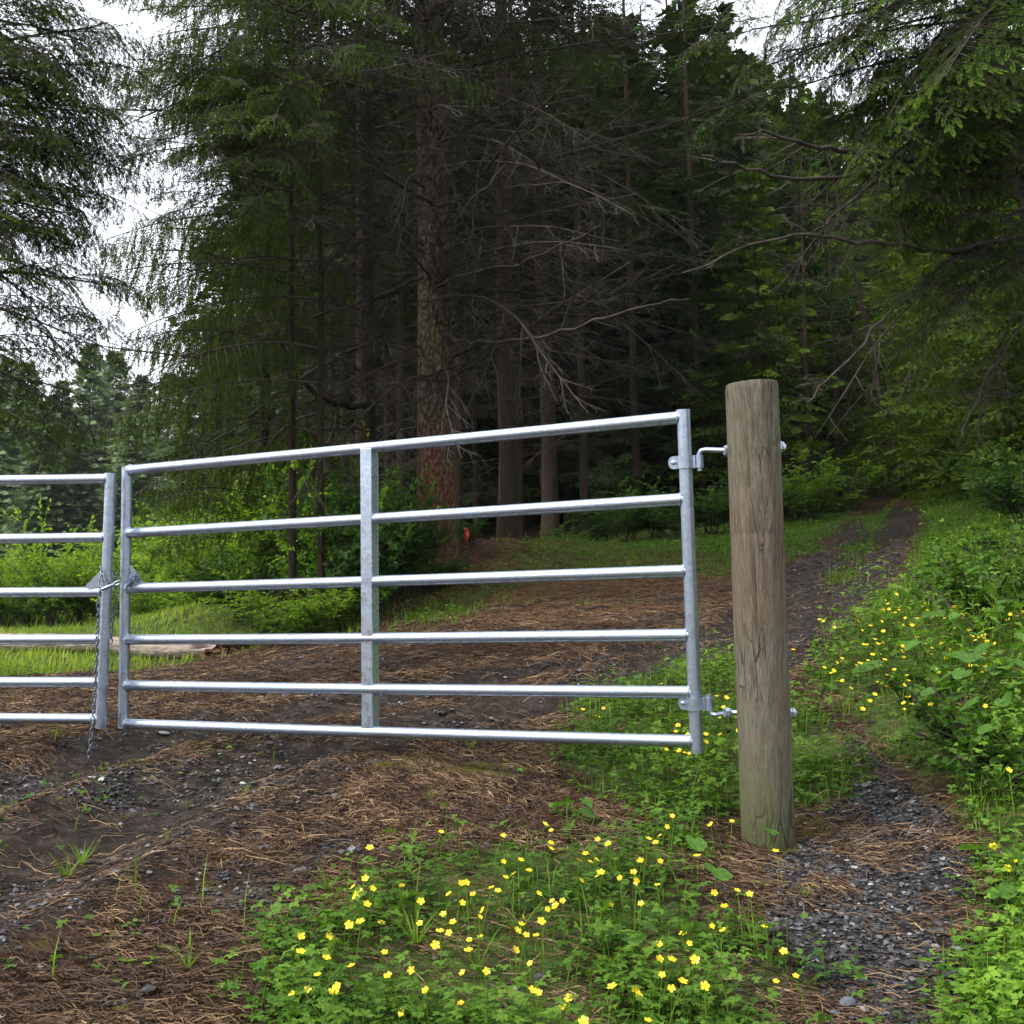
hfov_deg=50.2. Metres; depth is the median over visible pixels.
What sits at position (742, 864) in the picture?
fallen needles
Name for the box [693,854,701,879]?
buttercup
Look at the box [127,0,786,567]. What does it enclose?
spruce tree
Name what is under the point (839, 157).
spruce tree
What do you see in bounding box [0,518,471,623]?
hill grass
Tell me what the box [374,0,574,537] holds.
spruce tree
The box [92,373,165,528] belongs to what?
spruce tree
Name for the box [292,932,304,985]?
buttercup
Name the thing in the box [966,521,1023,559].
herb plant
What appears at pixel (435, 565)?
shrub
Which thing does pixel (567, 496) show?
spruce tree
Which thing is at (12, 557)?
shrub
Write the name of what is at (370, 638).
farm gate
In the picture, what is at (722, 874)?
broad leaf plant
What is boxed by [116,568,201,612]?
shrub
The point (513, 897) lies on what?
buttercup
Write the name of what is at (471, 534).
shrub
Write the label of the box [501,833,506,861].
buttercup
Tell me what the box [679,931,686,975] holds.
buttercup
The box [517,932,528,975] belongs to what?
buttercup
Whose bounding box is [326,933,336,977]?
buttercup
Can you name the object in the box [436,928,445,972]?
buttercup
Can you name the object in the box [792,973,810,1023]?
buttercup
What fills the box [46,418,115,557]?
spruce tree
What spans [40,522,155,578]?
shrub
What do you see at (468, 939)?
buttercup
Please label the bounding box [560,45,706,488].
spruce tree
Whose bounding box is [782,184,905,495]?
bare tree
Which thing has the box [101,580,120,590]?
bolt
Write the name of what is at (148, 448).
spruce tree
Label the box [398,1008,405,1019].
buttercup
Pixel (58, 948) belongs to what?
fallen twig
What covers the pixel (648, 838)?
buttercup
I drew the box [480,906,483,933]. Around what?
buttercup
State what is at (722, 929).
buttercup
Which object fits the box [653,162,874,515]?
hemlock tree
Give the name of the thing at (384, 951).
buttercup
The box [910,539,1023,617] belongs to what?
herb plant
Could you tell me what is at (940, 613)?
broad leaf plant
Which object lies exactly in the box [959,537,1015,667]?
grass stalks
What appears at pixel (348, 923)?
buttercup
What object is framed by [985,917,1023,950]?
broad leaf plant
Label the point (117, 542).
shrub
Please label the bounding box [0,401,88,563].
spruce tree
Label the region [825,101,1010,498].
hemlock tree
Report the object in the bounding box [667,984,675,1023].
buttercup
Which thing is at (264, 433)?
spruce tree
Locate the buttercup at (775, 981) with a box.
[766,979,779,1023]
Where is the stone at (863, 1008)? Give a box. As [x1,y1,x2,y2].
[860,1006,868,1011]
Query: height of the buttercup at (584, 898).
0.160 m
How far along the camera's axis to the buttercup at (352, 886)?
3.12 m
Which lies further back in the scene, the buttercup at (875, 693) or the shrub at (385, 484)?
the shrub at (385, 484)
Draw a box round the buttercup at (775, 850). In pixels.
[772,849,782,883]
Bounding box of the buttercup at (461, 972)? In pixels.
[455,969,464,1004]
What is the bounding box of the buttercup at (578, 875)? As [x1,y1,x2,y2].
[576,858,582,897]
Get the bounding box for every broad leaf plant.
[549,797,594,817]
[595,919,657,946]
[685,835,706,864]
[704,862,731,895]
[763,826,778,853]
[824,682,836,692]
[852,660,908,691]
[884,609,963,677]
[899,621,987,681]
[904,630,984,703]
[911,585,985,648]
[920,651,1019,729]
[938,657,1023,736]
[942,611,1010,681]
[949,647,1023,714]
[953,586,1019,642]
[958,839,1023,876]
[960,561,1022,596]
[960,697,1021,772]
[972,586,1023,651]
[974,712,1023,753]
[975,642,1023,690]
[976,929,1023,980]
[984,865,1023,903]
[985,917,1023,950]
[990,628,1023,681]
[1001,574,1022,628]
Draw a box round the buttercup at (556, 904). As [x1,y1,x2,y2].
[552,902,558,942]
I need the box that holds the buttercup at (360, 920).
[350,918,364,979]
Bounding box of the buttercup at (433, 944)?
[430,940,439,974]
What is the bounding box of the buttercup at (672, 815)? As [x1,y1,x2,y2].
[667,814,674,856]
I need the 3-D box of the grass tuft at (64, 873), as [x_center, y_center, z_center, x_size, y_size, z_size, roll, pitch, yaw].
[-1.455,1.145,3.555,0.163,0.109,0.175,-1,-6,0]
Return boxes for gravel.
[0,541,1022,1023]
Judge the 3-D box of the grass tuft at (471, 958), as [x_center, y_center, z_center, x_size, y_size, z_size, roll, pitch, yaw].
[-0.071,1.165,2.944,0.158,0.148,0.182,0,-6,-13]
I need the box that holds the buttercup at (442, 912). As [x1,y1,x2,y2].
[437,911,445,949]
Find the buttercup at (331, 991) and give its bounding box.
[328,987,341,1021]
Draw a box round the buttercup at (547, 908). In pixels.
[541,906,549,942]
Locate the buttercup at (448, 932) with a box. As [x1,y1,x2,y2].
[444,929,451,971]
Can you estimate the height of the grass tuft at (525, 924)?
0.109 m
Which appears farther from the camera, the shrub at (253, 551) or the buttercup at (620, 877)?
the shrub at (253, 551)
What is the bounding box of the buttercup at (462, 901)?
[459,899,468,936]
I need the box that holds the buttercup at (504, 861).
[501,859,517,911]
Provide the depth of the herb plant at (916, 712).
4.78 m
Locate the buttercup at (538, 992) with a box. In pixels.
[534,989,543,1023]
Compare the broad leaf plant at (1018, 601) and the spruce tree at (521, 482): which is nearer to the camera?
the broad leaf plant at (1018, 601)
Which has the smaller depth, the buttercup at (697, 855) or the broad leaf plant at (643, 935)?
the broad leaf plant at (643, 935)
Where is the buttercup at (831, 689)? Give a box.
[826,672,834,713]
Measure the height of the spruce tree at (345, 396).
16.480 m
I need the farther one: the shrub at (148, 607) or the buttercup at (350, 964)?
the shrub at (148, 607)
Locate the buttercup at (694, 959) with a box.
[680,954,699,1016]
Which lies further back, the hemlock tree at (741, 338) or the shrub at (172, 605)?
the hemlock tree at (741, 338)
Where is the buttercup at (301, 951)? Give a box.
[289,948,305,1002]
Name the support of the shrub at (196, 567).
on the ground at (898, 524)
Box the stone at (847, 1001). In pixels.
[839,996,856,1008]
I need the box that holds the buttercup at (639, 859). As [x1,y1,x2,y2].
[631,857,643,886]
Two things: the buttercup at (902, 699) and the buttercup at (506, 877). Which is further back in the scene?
the buttercup at (902, 699)
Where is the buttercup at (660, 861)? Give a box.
[655,858,662,889]
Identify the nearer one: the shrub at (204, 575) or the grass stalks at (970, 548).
the grass stalks at (970, 548)
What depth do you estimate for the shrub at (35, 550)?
31.08 m
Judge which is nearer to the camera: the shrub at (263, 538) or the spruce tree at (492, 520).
the shrub at (263, 538)
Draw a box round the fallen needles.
[0,514,1023,1023]
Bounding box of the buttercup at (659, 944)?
[656,941,670,983]
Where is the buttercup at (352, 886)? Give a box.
[346,884,354,931]
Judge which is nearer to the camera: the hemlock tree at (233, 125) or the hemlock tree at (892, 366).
the hemlock tree at (233, 125)
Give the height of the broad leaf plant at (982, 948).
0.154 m
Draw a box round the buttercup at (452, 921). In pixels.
[449,919,461,959]
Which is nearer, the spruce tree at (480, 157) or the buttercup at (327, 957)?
the buttercup at (327, 957)
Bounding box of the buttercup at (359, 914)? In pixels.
[354,888,363,944]
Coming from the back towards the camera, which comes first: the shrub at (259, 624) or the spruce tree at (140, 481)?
the spruce tree at (140, 481)
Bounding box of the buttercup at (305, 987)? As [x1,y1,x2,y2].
[304,986,311,1005]
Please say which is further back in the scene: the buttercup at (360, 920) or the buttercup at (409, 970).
the buttercup at (360, 920)
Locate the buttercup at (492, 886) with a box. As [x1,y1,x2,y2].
[480,885,493,938]
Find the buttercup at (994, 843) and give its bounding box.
[989,842,1001,880]
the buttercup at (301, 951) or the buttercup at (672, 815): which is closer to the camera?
the buttercup at (301, 951)
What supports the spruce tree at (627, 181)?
on the ground at (898, 524)
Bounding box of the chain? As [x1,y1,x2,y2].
[87,565,140,762]
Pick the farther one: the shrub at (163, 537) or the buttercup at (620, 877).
the shrub at (163, 537)
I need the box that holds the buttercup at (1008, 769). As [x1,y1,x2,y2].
[1006,767,1015,834]
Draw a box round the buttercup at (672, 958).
[664,956,676,990]
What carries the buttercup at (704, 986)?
on the ground at (898, 524)
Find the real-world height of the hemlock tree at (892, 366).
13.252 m
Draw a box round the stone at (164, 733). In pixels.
[159,731,169,734]
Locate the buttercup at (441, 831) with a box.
[433,830,443,865]
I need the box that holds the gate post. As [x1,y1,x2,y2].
[697,379,796,850]
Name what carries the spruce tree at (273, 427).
on the ground at (898, 524)
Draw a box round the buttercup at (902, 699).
[898,683,905,723]
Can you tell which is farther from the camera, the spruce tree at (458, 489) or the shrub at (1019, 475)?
the spruce tree at (458, 489)
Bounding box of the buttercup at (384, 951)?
[368,949,387,999]
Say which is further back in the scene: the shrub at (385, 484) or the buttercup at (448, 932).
the shrub at (385, 484)
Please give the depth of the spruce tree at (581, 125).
16.86 m
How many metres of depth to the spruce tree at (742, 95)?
39.17 m
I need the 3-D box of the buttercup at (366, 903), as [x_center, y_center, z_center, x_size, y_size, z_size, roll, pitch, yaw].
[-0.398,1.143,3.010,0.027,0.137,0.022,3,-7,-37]
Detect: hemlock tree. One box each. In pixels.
[0,0,178,474]
[34,0,415,632]
[639,135,824,494]
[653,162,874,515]
[662,67,907,493]
[674,0,1023,479]
[780,90,913,445]
[824,53,1016,488]
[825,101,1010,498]
[831,74,984,448]
[851,13,1023,505]
[853,17,1022,498]
[870,0,1023,512]
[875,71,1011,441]
[896,23,1023,493]
[906,30,1023,500]
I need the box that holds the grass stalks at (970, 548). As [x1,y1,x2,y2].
[941,536,984,569]
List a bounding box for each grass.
[0,488,1023,676]
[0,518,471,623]
[0,547,1023,1023]
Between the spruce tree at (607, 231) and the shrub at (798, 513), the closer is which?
the shrub at (798, 513)
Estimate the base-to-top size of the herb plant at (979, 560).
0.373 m
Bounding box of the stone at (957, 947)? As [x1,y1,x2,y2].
[952,946,966,950]
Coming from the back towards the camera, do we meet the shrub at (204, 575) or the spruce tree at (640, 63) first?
the spruce tree at (640, 63)
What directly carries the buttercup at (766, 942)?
on the ground at (898, 524)
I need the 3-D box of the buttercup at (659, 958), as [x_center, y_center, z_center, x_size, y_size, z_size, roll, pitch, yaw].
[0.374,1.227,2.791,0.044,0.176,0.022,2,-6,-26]
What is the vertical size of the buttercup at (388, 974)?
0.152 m
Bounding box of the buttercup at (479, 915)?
[473,914,482,969]
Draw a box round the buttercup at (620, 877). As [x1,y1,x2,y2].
[617,875,628,928]
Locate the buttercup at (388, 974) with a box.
[384,971,392,1009]
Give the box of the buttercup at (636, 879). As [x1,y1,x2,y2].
[634,878,642,914]
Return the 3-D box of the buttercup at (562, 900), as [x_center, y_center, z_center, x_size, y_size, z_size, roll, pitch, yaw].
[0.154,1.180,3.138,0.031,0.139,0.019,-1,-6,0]
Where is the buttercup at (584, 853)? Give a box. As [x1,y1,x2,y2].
[574,851,588,884]
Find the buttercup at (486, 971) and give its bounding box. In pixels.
[480,967,489,1003]
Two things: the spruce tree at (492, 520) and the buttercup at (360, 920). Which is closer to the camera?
the buttercup at (360, 920)
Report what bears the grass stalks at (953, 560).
on the ground at (898, 524)
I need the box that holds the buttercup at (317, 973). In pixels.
[314,972,328,1020]
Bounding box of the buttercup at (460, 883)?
[456,880,464,927]
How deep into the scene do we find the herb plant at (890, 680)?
5.34 m
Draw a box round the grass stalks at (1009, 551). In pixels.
[990,513,1022,611]
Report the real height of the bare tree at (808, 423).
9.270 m
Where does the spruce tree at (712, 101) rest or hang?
on the ground at (898, 524)
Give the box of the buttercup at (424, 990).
[422,986,428,1020]
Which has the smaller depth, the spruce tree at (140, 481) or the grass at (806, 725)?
the grass at (806, 725)
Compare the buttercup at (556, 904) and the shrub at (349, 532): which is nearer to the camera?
the buttercup at (556, 904)
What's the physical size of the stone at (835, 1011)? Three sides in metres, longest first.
0.027 x 0.019 x 0.015 m
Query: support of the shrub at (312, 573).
on the ground at (898, 524)
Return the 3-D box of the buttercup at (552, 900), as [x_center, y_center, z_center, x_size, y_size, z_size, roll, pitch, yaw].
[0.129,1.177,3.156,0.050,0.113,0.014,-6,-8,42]
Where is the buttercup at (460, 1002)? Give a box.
[457,1000,466,1020]
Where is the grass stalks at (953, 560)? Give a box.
[932,529,967,606]
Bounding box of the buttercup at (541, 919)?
[537,917,547,968]
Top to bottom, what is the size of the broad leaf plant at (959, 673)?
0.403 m
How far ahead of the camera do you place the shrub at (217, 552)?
16.01 m
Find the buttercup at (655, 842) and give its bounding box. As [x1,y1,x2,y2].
[652,840,660,877]
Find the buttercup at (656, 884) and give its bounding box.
[655,883,664,937]
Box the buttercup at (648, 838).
[642,836,651,878]
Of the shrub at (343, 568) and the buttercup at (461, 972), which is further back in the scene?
the shrub at (343, 568)
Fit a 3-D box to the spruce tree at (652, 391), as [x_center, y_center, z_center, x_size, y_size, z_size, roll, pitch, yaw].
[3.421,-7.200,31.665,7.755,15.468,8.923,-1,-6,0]
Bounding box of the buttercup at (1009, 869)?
[1004,864,1011,878]
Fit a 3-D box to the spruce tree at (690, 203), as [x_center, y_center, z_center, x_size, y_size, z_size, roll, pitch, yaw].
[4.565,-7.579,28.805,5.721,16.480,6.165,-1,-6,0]
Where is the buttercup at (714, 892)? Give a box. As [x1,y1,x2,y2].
[711,889,728,940]
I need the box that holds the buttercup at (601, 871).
[595,869,604,912]
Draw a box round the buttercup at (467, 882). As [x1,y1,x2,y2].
[463,879,473,937]
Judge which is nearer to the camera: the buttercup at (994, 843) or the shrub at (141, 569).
the buttercup at (994, 843)
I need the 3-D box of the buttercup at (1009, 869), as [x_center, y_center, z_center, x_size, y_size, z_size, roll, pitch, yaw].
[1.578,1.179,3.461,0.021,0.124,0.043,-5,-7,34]
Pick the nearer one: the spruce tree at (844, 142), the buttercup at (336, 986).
the buttercup at (336, 986)
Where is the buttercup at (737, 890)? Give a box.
[734,888,743,953]
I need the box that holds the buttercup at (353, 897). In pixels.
[352,893,369,951]
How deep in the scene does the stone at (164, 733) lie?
5.90 m
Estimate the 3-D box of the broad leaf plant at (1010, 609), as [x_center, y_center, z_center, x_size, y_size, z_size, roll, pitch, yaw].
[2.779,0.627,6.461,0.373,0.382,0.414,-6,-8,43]
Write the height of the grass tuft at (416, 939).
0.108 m
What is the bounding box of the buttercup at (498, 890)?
[495,888,500,930]
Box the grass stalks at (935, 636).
[904,597,968,691]
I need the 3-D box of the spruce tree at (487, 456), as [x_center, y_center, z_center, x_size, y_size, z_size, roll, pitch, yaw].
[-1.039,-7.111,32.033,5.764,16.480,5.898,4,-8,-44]
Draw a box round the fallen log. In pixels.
[0,633,248,658]
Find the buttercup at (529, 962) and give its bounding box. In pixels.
[527,960,541,1004]
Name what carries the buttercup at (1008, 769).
on the ground at (898, 524)
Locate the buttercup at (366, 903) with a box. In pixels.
[363,900,373,945]
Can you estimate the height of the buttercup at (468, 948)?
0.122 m
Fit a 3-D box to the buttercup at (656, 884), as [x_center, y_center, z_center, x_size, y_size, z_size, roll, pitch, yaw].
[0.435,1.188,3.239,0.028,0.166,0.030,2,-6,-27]
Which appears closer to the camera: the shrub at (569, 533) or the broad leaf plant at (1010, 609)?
the broad leaf plant at (1010, 609)
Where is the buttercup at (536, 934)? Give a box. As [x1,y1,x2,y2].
[533,933,540,972]
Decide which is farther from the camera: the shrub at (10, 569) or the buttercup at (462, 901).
the shrub at (10, 569)
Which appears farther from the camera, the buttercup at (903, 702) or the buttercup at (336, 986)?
the buttercup at (903, 702)
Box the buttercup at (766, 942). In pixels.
[761,925,770,966]
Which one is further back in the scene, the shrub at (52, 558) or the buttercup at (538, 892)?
the shrub at (52, 558)
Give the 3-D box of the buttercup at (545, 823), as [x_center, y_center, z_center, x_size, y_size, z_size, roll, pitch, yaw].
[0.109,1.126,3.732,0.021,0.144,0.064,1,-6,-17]
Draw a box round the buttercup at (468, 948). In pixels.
[464,947,474,982]
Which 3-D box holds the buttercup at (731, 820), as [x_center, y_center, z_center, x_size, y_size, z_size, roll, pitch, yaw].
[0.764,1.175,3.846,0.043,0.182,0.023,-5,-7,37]
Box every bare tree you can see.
[734,151,898,513]
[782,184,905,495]
[788,154,918,498]
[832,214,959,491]
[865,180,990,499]
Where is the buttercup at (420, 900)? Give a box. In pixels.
[411,897,424,951]
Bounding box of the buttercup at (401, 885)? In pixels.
[396,883,404,917]
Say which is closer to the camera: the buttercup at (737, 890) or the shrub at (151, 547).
the buttercup at (737, 890)
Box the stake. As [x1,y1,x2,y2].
[464,523,468,585]
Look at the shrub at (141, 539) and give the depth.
31.12 m
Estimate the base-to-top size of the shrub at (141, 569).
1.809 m
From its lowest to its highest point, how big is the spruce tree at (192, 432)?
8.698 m
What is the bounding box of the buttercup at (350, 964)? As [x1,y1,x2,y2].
[347,963,354,992]
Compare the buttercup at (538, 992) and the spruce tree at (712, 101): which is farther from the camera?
the spruce tree at (712, 101)
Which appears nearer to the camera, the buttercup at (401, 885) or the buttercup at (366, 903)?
the buttercup at (366, 903)
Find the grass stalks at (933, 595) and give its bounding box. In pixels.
[877,572,942,654]
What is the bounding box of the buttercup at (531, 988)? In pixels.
[528,985,536,1016]
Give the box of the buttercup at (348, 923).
[345,920,353,960]
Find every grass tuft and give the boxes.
[43,847,92,876]
[62,839,99,865]
[173,941,209,971]
[236,781,255,792]
[312,862,344,889]
[385,903,439,944]
[423,787,437,798]
[453,921,505,969]
[493,891,544,935]
[581,837,627,870]
[797,884,814,897]
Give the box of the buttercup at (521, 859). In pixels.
[518,857,532,899]
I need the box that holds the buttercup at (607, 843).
[605,841,613,881]
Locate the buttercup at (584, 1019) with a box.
[578,1015,588,1023]
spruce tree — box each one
[0,357,29,440]
[0,362,60,508]
[0,378,36,556]
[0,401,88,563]
[10,379,102,554]
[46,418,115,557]
[57,343,124,527]
[87,0,416,593]
[87,0,494,632]
[90,351,136,489]
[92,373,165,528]
[95,415,161,556]
[100,372,196,541]
[114,126,251,537]
[123,0,617,526]
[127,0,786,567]
[135,176,274,539]
[137,131,348,538]
[145,407,208,544]
[171,6,395,511]
[182,6,458,499]
[192,396,208,425]
[193,135,310,496]
[196,2,496,495]
[200,99,339,495]
[203,7,476,504]
[214,134,380,492]
[216,65,498,526]
[237,0,625,475]
[261,6,556,507]
[284,49,540,533]
[298,0,497,496]
[308,130,534,507]
[312,0,517,491]
[316,2,572,536]
[360,0,660,538]
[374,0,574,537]
[376,0,698,539]
[378,4,577,531]
[378,42,649,519]
[413,2,625,537]
[449,50,494,471]
[461,67,671,517]
[462,45,722,504]
[463,0,661,526]
[477,0,688,539]
[517,0,760,526]
[523,12,744,516]
[524,0,671,522]
[530,13,675,488]
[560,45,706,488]
[565,0,840,514]
[571,5,735,494]
[578,0,811,514]
[584,0,775,508]
[610,1,859,495]
[640,45,861,494]
[656,56,829,436]
[672,98,889,476]
[739,50,819,315]
[761,96,927,472]
[764,122,887,441]
[780,131,892,414]
[814,102,915,437]
[829,115,863,198]
[864,128,937,407]
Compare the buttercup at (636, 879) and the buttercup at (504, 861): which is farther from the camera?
the buttercup at (636, 879)
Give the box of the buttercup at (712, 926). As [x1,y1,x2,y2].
[709,923,720,947]
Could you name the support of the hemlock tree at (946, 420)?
on the ground at (898, 524)
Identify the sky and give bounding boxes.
[0,0,1023,440]
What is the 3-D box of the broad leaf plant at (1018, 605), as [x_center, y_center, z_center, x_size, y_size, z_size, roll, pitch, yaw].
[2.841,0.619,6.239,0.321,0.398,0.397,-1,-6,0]
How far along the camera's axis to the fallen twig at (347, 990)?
2.72 m
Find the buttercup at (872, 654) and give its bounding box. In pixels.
[870,653,874,685]
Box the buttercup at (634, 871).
[630,869,636,916]
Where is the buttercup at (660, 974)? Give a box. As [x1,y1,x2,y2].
[658,971,667,1023]
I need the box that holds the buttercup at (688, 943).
[686,940,694,984]
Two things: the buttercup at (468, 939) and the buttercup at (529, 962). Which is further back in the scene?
the buttercup at (468, 939)
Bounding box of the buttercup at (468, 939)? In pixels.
[466,937,486,984]
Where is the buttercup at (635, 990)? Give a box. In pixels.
[631,987,638,1023]
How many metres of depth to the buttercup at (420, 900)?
3.04 m
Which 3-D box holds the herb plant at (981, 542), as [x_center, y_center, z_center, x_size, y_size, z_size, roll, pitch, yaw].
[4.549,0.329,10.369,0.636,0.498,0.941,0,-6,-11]
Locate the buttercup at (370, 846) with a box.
[366,845,373,870]
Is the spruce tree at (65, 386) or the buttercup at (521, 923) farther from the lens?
the spruce tree at (65, 386)
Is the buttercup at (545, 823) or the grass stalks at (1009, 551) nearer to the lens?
the buttercup at (545, 823)
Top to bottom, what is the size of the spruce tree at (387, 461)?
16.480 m
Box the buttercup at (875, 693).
[873,692,880,729]
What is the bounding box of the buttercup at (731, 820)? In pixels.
[725,819,734,862]
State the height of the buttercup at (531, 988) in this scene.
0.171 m
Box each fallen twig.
[48,939,61,951]
[344,972,374,993]
[795,899,827,903]
[933,844,979,846]
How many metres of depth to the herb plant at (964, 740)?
4.54 m
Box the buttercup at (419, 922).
[416,920,436,965]
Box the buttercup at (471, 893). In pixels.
[469,892,476,937]
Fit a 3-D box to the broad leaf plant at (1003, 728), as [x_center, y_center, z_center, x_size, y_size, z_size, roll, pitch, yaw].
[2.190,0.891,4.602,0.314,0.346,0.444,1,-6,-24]
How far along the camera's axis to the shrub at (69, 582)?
21.83 m
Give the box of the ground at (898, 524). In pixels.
[0,456,1023,1023]
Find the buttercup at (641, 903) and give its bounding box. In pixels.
[637,901,643,947]
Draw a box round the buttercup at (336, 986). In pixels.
[324,982,340,1019]
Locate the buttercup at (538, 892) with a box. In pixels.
[536,890,547,924]
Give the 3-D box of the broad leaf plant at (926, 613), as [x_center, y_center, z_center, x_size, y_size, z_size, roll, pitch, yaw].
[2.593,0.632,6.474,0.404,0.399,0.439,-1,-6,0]
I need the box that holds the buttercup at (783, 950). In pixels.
[779,947,789,979]
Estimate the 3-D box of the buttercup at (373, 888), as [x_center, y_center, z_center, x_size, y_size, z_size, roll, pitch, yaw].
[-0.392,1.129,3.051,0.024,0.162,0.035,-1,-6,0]
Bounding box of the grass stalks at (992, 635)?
[935,594,1001,676]
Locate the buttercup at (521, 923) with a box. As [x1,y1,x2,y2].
[518,922,527,961]
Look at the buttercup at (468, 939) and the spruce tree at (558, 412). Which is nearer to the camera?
the buttercup at (468, 939)
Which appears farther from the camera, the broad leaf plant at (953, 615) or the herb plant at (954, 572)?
the herb plant at (954, 572)
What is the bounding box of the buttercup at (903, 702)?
[901,701,909,736]
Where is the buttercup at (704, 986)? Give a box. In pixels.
[698,981,709,1017]
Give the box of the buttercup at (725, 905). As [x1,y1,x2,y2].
[721,903,730,937]
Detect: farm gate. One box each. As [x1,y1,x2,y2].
[0,473,116,728]
[118,409,712,753]
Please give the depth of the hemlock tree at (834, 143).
48.98 m
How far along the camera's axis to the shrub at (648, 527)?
22.87 m
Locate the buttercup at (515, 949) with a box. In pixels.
[513,945,519,989]
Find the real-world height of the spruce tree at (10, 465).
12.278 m
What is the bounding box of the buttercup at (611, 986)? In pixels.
[606,982,616,1023]
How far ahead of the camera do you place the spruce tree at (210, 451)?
49.64 m
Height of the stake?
0.776 m
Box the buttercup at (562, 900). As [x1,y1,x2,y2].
[560,897,570,941]
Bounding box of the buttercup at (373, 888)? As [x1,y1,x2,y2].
[368,885,375,943]
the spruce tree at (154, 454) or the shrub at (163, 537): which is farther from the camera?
the spruce tree at (154, 454)
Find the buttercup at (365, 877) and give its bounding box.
[352,874,368,929]
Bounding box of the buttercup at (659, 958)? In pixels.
[654,955,663,1007]
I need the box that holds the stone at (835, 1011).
[830,1010,839,1013]
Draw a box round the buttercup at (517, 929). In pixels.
[515,926,533,987]
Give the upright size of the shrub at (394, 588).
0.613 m
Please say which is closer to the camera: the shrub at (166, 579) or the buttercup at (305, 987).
the buttercup at (305, 987)
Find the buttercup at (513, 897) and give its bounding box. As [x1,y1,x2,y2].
[511,871,517,933]
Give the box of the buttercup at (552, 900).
[549,898,564,940]
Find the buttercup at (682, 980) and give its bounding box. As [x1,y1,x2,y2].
[669,977,686,1023]
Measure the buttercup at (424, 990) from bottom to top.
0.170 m
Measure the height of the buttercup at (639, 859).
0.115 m
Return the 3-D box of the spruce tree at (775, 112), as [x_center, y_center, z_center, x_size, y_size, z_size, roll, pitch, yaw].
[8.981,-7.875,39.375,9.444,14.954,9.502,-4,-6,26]
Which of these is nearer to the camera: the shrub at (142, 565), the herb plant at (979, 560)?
the herb plant at (979, 560)
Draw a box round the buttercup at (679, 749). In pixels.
[666,748,681,787]
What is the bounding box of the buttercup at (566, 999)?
[559,993,571,1023]
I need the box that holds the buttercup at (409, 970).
[407,966,413,1003]
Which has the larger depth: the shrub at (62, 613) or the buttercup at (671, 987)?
the shrub at (62, 613)
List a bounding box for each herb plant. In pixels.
[868,663,966,709]
[879,654,1013,724]
[897,680,979,748]
[907,668,1023,766]
[908,543,1023,636]
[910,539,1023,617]
[920,691,1023,795]
[923,559,1003,597]
[936,524,1023,610]
[944,522,1023,566]
[951,516,1023,581]
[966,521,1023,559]
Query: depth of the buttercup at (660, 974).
2.71 m
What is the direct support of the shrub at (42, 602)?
on the ground at (898, 524)
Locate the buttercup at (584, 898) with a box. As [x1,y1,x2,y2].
[578,877,590,934]
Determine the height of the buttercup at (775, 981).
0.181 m
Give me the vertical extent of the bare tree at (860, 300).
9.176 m
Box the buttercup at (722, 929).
[719,927,725,975]
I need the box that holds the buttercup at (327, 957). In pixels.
[322,954,330,1000]
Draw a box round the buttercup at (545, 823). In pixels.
[539,821,547,852]
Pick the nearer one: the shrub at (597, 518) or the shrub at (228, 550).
the shrub at (228, 550)
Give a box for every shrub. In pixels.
[0,494,87,626]
[0,543,57,584]
[0,548,23,586]
[0,550,82,586]
[0,558,36,600]
[0,561,81,624]
[0,566,62,627]
[5,548,98,586]
[6,523,144,625]
[6,531,29,559]
[13,567,77,622]
[28,519,154,569]
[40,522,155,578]
[50,564,141,621]
[51,528,102,623]
[54,511,174,573]
[63,515,179,605]
[76,539,198,621]
[111,572,169,620]
[113,540,188,608]
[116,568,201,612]
[117,513,211,575]
[120,491,228,567]
[131,507,272,604]
[131,522,221,593]
[144,534,250,603]
[153,561,196,602]
[155,563,216,604]
[157,509,239,544]
[166,500,255,590]
[182,537,287,621]
[189,478,298,579]
[198,558,304,633]
[213,460,316,589]
[233,575,360,644]
[237,463,342,594]
[245,431,360,604]
[252,444,404,604]
[273,421,396,559]
[282,589,359,632]
[295,476,413,623]
[309,457,409,551]
[311,587,391,630]
[312,474,439,613]
[326,561,405,618]
[329,464,422,568]
[340,462,448,596]
[345,478,457,600]
[389,483,463,574]
[406,549,469,592]
[418,552,477,588]
[456,518,488,545]
[539,522,604,540]
[565,488,639,542]
[570,463,648,534]
[582,476,667,542]
[618,489,695,539]
[639,488,728,538]
[669,475,729,534]
[698,471,728,513]
[782,448,885,523]
[782,463,853,520]
[782,469,812,516]
[792,457,906,510]
[848,426,935,485]
[900,438,1012,493]
[901,451,955,487]
[935,434,1023,508]
[957,435,1021,472]
[959,436,1023,524]
[982,457,1023,498]
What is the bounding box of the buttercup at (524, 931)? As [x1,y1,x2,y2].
[522,914,527,957]
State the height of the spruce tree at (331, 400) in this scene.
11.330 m
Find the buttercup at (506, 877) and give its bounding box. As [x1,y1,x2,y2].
[502,875,508,916]
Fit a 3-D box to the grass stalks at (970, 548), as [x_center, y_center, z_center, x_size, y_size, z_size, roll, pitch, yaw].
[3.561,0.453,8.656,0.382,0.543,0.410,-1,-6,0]
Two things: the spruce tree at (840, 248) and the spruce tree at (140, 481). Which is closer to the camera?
the spruce tree at (840, 248)
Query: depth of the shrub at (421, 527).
11.86 m
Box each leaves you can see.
[0,579,1023,1023]
[391,486,1023,631]
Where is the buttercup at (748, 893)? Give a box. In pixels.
[746,890,752,928]
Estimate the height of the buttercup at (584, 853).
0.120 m

